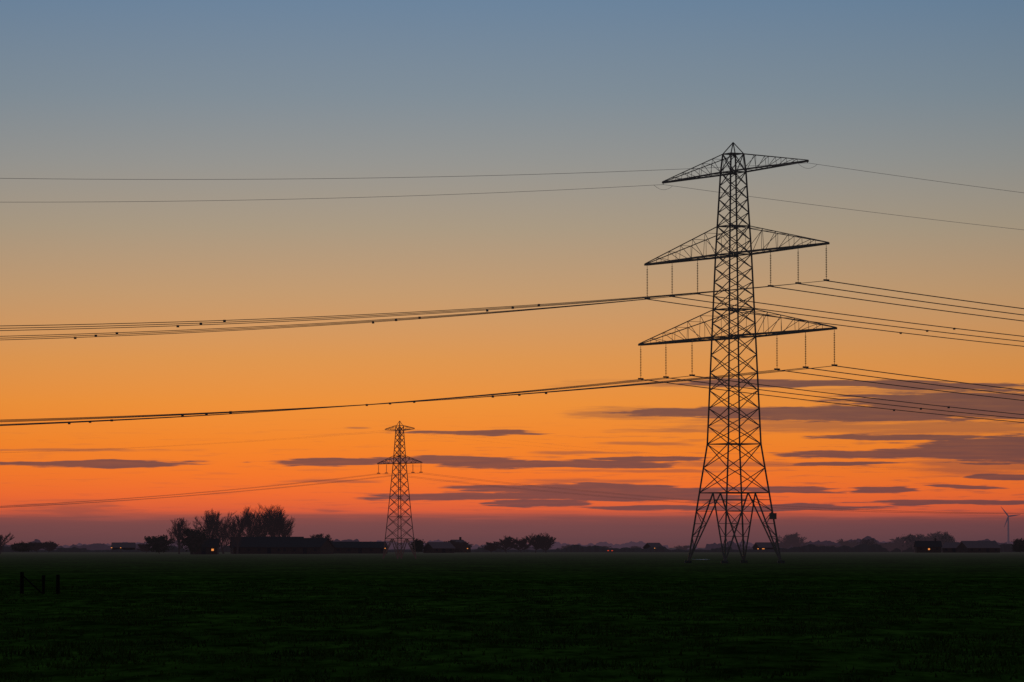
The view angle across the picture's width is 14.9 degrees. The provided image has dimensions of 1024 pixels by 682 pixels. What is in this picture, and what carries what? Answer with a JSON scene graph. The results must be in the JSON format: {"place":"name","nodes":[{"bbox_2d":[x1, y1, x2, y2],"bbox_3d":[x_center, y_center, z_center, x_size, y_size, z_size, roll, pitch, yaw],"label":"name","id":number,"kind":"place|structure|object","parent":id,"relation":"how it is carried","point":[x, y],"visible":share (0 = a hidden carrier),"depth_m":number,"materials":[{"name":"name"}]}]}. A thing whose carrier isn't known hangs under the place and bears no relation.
{"place":"outdoors","nodes":[
{"label":"outdoors","id":0,"kind":"place"},
{"bbox_2d":[112,548,134,549],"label":"walls","id":1,"kind":"structure","parent":0,"point":[125,548],"depth_m":2093.39,"materials":[{"name":"brick"}]},
{"bbox_2d":[111,542,135,547],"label":"roof","id":2,"kind":"structure","parent":1,"relation":"on","point":[123,544],"depth_m":2095.06,"materials":[{"name":"black"}]},
{"bbox_2d":[190,544,218,553],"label":"walls","id":3,"kind":"structure","parent":0,"point":[215,551],"depth_m":1174.83,"materials":[{"name":"brick"}]},
{"bbox_2d":[202,538,219,546],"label":"roof","id":4,"kind":"structure","parent":3,"relation":"on","point":[214,542],"depth_m":1176.57,"materials":[{"name":"tile"}]},
{"bbox_2d":[229,537,303,553],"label":"farm barn","id":5,"kind":"structure","parent":0,"point":[259,545],"depth_m":1271.93,"materials":[{"name":"brick"}]},
{"bbox_2d":[238,548,279,552],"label":"windows and door","id":6,"kind":"structure","parent":5,"relation":"in","point":[268,549],"depth_m":1271.13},
{"bbox_2d":[278,538,334,553],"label":"farm barn","id":7,"kind":"structure","parent":0,"point":[306,546],"depth_m":1244.65,"materials":[{"name":"brick"}]},
{"bbox_2d":[283,548,315,553],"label":"windows and door","id":8,"kind":"structure","parent":7,"relation":"in","point":[304,549],"depth_m":1242.60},
{"bbox_2d":[451,540,470,552],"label":"walls","id":9,"kind":"structure","parent":0,"point":[456,550],"depth_m":1642.77,"materials":[{"name":"brick"}]},
{"bbox_2d":[0,548,1023,681],"bbox_3d":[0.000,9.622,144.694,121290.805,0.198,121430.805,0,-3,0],"label":"ground","id":10,"kind":"structure","parent":0,"point":[187,568],"depth_m":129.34,"materials":[{"name":"green plant"}]},
{"bbox_2d":[0,533,13,553],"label":"bare tree","id":11,"kind":"object","parent":10,"relation":"on","point":[4,542],"visible":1,"depth_m":1248.38,"materials":[{"name":"black plant"}]},
{"bbox_2d":[10,541,34,551],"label":"hedgerow tree","id":12,"kind":"object","parent":10,"relation":"on","point":[22,546],"visible":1,"depth_m":1595.42,"materials":[{"name":"black plant"}]},
{"bbox_2d":[28,541,47,550],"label":"bare tree","id":13,"kind":"object","parent":10,"relation":"on","point":[36,547],"visible":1,"depth_m":1597.07,"materials":[{"name":"black plant"}]},
{"bbox_2d":[20,572,59,593],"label":"wooden fence","id":14,"kind":"object","parent":10,"relation":"on","point":[22,576],"visible":0.79,"depth_m":168.63,"materials":[{"name":"brown wood"}]},
{"bbox_2d":[39,541,58,550],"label":"bare tree","id":15,"kind":"object","parent":10,"relation":"on","point":[50,546],"visible":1,"depth_m":1596.38,"materials":[{"name":"black plant"}]},
{"bbox_2d":[137,543,152,552],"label":"bare tree","id":16,"kind":"object","parent":10,"relation":"on","point":[142,547],"visible":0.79,"depth_m":1496.64,"materials":[{"name":"black plant"}]},
{"bbox_2d":[144,534,174,553],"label":"dense tree","id":17,"kind":"object","parent":10,"relation":"on","point":[159,544],"visible":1,"depth_m":1296.78,"materials":[{"name":"black plant"}]},
{"bbox_2d":[167,517,187,553],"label":"bare tree","id":18,"kind":"object","parent":10,"relation":"on","point":[177,532],"visible":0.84,"depth_m":1248.11,"materials":[{"name":"black plant"}]},
{"bbox_2d":[179,527,211,554],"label":"dense tree","id":19,"kind":"object","parent":10,"relation":"on","point":[194,539],"visible":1,"depth_m":1147.57,"materials":[{"name":"black plant"}]},
{"bbox_2d":[193,511,226,537],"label":"bare tree","id":20,"kind":"object","parent":10,"relation":"on","point":[208,525],"visible":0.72,"depth_m":1248.09,"materials":[{"name":"black plant"}]},
{"bbox_2d":[208,508,241,553],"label":"bare tree","id":21,"kind":"object","parent":10,"relation":"on","point":[224,536],"visible":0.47,"depth_m":1287.92,"materials":[{"name":"black plant"}]},
{"bbox_2d":[223,511,249,553],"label":"bare tree","id":22,"kind":"object","parent":10,"relation":"on","point":[235,531],"visible":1,"depth_m":1268.01,"materials":[{"name":"black plant"}]},
{"bbox_2d":[241,507,261,536],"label":"poplar tree","id":23,"kind":"object","parent":10,"relation":"on","point":[248,527],"visible":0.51,"depth_m":1347.24,"materials":[{"name":"black plant"}]},
{"bbox_2d":[247,504,278,536],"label":"poplar tree","id":24,"kind":"object","parent":10,"relation":"on","point":[262,529],"visible":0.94,"depth_m":1326.61,"materials":[{"name":"black plant"}]},
{"bbox_2d":[258,504,288,536],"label":"poplar tree","id":25,"kind":"object","parent":10,"relation":"on","point":[274,534],"visible":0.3,"depth_m":1347.84,"materials":[{"name":"black plant"}]},
{"bbox_2d":[274,511,294,536],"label":"poplar tree","id":26,"kind":"object","parent":10,"relation":"on","point":[284,530],"visible":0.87,"depth_m":1327.69,"materials":[{"name":"black plant"}]},
{"bbox_2d":[309,533,332,541],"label":"bare tree","id":27,"kind":"object","parent":10,"relation":"on","point":[320,536],"visible":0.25,"depth_m":1497.35,"materials":[{"name":"black plant"}]},
{"bbox_2d":[332,542,387,553],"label":"farm shed","id":28,"kind":"structure","parent":10,"relation":"on","point":[359,548],"depth_m":1343.97,"materials":[{"name":"brick"}]},
{"bbox_2d":[337,548,382,552],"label":"windows and door","id":29,"kind":"structure","parent":28,"relation":"in","point":[359,549],"depth_m":1343.24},
{"bbox_2d":[377,421,422,558],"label":"electricity pylon","id":30,"kind":"object","parent":10,"relation":"on","point":[400,481],"visible":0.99,"depth_m":699.36,"materials":[{"name":"grey metal"}]},
{"bbox_2d":[0,429,1012,513],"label":"overhead power line","id":31,"kind":"object","parent":30,"relation":"hanging from","point":[474,484],"visible":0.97,"depth_m":705.55,"materials":[{"name":"black metal"}]},
{"bbox_2d":[411,538,425,551],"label":"dense tree","id":32,"kind":"object","parent":10,"relation":"on","point":[419,545],"visible":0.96,"depth_m":1496.96,"materials":[{"name":"black plant"}]},
{"bbox_2d":[423,542,454,552],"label":"farm shed","id":33,"kind":"structure","parent":10,"relation":"on","point":[439,547],"depth_m":1495.45,"materials":[{"name":"brick"}]},
{"bbox_2d":[443,540,460,549],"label":"bare tree","id":34,"kind":"object","parent":10,"relation":"on","point":[453,544],"visible":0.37,"depth_m":1596.21,"materials":[{"name":"black plant"}]},
{"bbox_2d":[454,541,473,552],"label":"bare tree","id":35,"kind":"object","parent":10,"relation":"on","point":[464,546],"visible":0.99,"depth_m":1595.82,"materials":[{"name":"black plant"}]},
{"bbox_2d":[480,542,499,551],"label":"bare tree","id":36,"kind":"object","parent":10,"relation":"on","point":[490,546],"visible":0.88,"depth_m":1596.21,"materials":[{"name":"black plant"}]},
{"bbox_2d":[5,536,1006,549],"bbox_3d":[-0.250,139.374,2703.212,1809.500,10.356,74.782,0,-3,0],"label":"treeline","id":37,"kind":"object","parent":10,"relation":"on","point":[103,546],"visible":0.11,"depth_m":2701.48,"materials":[{"name":"black plant"}]},
{"bbox_2d":[494,535,518,550],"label":"bare tree","id":38,"kind":"object","parent":10,"relation":"on","point":[506,543],"visible":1,"depth_m":1545.82,"materials":[{"name":"black plant"}]},
{"bbox_2d":[1,543,1021,551],"bbox_3d":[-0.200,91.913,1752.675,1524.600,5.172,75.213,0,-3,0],"label":"hedgerow","id":39,"kind":"object","parent":10,"relation":"on","point":[843,548],"visible":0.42,"depth_m":1743.24,"materials":[{"name":"green plant"}]},
{"bbox_2d":[512,537,531,552],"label":"bare tree","id":40,"kind":"object","parent":10,"relation":"on","point":[521,543],"visible":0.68,"depth_m":1596.80,"materials":[{"name":"black plant"}]},
{"bbox_2d":[522,533,548,552],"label":"bare tree","id":41,"kind":"object","parent":10,"relation":"on","point":[535,542],"visible":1,"depth_m":1547.40,"materials":[{"name":"black plant"}]},
{"bbox_2d":[63,539,1012,548],"bbox_3d":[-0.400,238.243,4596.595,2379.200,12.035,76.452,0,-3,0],"label":"distant treeline","id":42,"kind":"object","parent":10,"relation":"on","point":[640,544],"visible":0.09,"depth_m":4601.75,"materials":[{"name":"black plant"}]},
{"bbox_2d":[537,532,555,552],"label":"bare tree","id":43,"kind":"object","parent":10,"relation":"on","point":[549,539],"visible":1,"depth_m":1556.93,"materials":[{"name":"black plant"}]},
{"bbox_2d":[674,545,689,549],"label":"bare tree","id":44,"kind":"object","parent":10,"relation":"on","point":[686,547],"visible":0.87,"depth_m":1996.42,"materials":[{"name":"brown plant"}]},
{"bbox_2d":[638,142,836,562],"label":"electricity pylon","id":45,"kind":"object","parent":10,"relation":"on","point":[737,310],"visible":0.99,"depth_m":512.45,"materials":[{"name":"metal"}]},
{"bbox_2d":[0,161,1023,425],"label":"overhead power line","id":46,"kind":"object","parent":45,"relation":"hanging from","point":[180,323],"visible":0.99,"depth_m":497.84,"materials":[{"name":"metal"}]},
{"bbox_2d":[753,544,772,549],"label":"walls","id":47,"kind":"structure","parent":10,"relation":"on","point":[755,547],"depth_m":1895.36,"materials":[{"name":"brick"}]},
{"bbox_2d":[752,542,779,547],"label":"roof","id":48,"kind":"structure","parent":47,"relation":"on","point":[764,544],"depth_m":1895.06,"materials":[{"name":"black"}]},
{"bbox_2d":[773,532,799,548],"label":"bare tree","id":49,"kind":"object","parent":10,"relation":"on","point":[786,542],"visible":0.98,"depth_m":1896.99,"materials":[{"name":"black plant"}]},
{"bbox_2d":[785,533,809,546],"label":"bare tree","id":50,"kind":"object","parent":10,"relation":"on","point":[798,542],"visible":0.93,"depth_m":1896.68,"materials":[{"name":"black plant"}]},
{"bbox_2d":[837,539,858,547],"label":"bare tree","id":51,"kind":"object","parent":10,"relation":"on","point":[846,543],"visible":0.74,"depth_m":1895.99,"materials":[{"name":"black plant"}]},
{"bbox_2d":[857,538,876,544],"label":"dense tree","id":52,"kind":"object","parent":10,"relation":"on","point":[869,542],"visible":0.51,"depth_m":1796.17,"materials":[{"name":"black plant"}]},
{"bbox_2d":[880,541,896,550],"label":"bare tree","id":53,"kind":"object","parent":10,"relation":"on","point":[889,546],"visible":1,"depth_m":1635.39,"materials":[{"name":"brown plant"}]},
{"bbox_2d":[889,536,912,552],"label":"bare tree","id":54,"kind":"object","parent":10,"relation":"on","point":[897,540],"visible":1,"depth_m":1636.84,"materials":[{"name":"black plant"}]},
{"bbox_2d":[900,534,925,552],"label":"dense tree","id":55,"kind":"object","parent":10,"relation":"on","point":[910,538],"visible":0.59,"depth_m":1635.72,"materials":[{"name":"black plant"}]},
{"bbox_2d":[918,531,946,540],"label":"bare tree","id":56,"kind":"object","parent":10,"relation":"on","point":[929,537],"visible":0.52,"depth_m":1637.49,"materials":[{"name":"black plant"}]},
{"bbox_2d":[927,531,954,550],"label":"dense tree","id":57,"kind":"object","parent":10,"relation":"on","point":[946,537],"visible":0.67,"depth_m":1636.03,"materials":[{"name":"black plant"}]},
{"bbox_2d":[941,542,959,552],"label":"farm shed","id":58,"kind":"structure","parent":10,"relation":"on","point":[948,547],"depth_m":1615.26,"materials":[{"name":"brick"}]},
{"bbox_2d":[1001,507,1020,543],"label":"wind turbine","id":59,"kind":"object","parent":10,"relation":"on","point":[1007,520],"visible":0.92,"depth_m":2496.30,"materials":[{"name":"paint"}]},
{"bbox_2d":[1011,538,1023,552],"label":"dense tree","id":60,"kind":"object","parent":10,"relation":"on","point":[1017,545],"visible":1,"depth_m":1495.82,"materials":[{"name":"black plant"}]},
{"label":"walls","id":61,"kind":"object","parent":10,"relation":"on","visible":0},
{"bbox_2d":[642,543,661,547],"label":"roof","id":62,"kind":"structure","parent":61,"relation":"on","point":[655,544],"depth_m":2195.45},
{"bbox_2d":[0,0,1023,547],"label":"sky","id":63,"kind":"structure","parent":0,"point":[277,97],"materials":[{"name":"orange"}]},
{"bbox_2d":[915,545,940,552],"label":"walls","id":64,"kind":"structure","parent":0,"point":[926,550],"depth_m":1593.75,"materials":[{"name":"brick"}]},
{"bbox_2d":[914,541,941,546],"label":"roof","id":65,"kind":"structure","parent":64,"relation":"on","point":[928,543],"depth_m":1595.90,"materials":[{"name":"tile"}]},
{"bbox_2d":[956,541,1000,552],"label":"farm barn","id":66,"kind":"structure","parent":0,"point":[978,547],"depth_m":1593.49,"materials":[{"name":"brick"}]}
]}

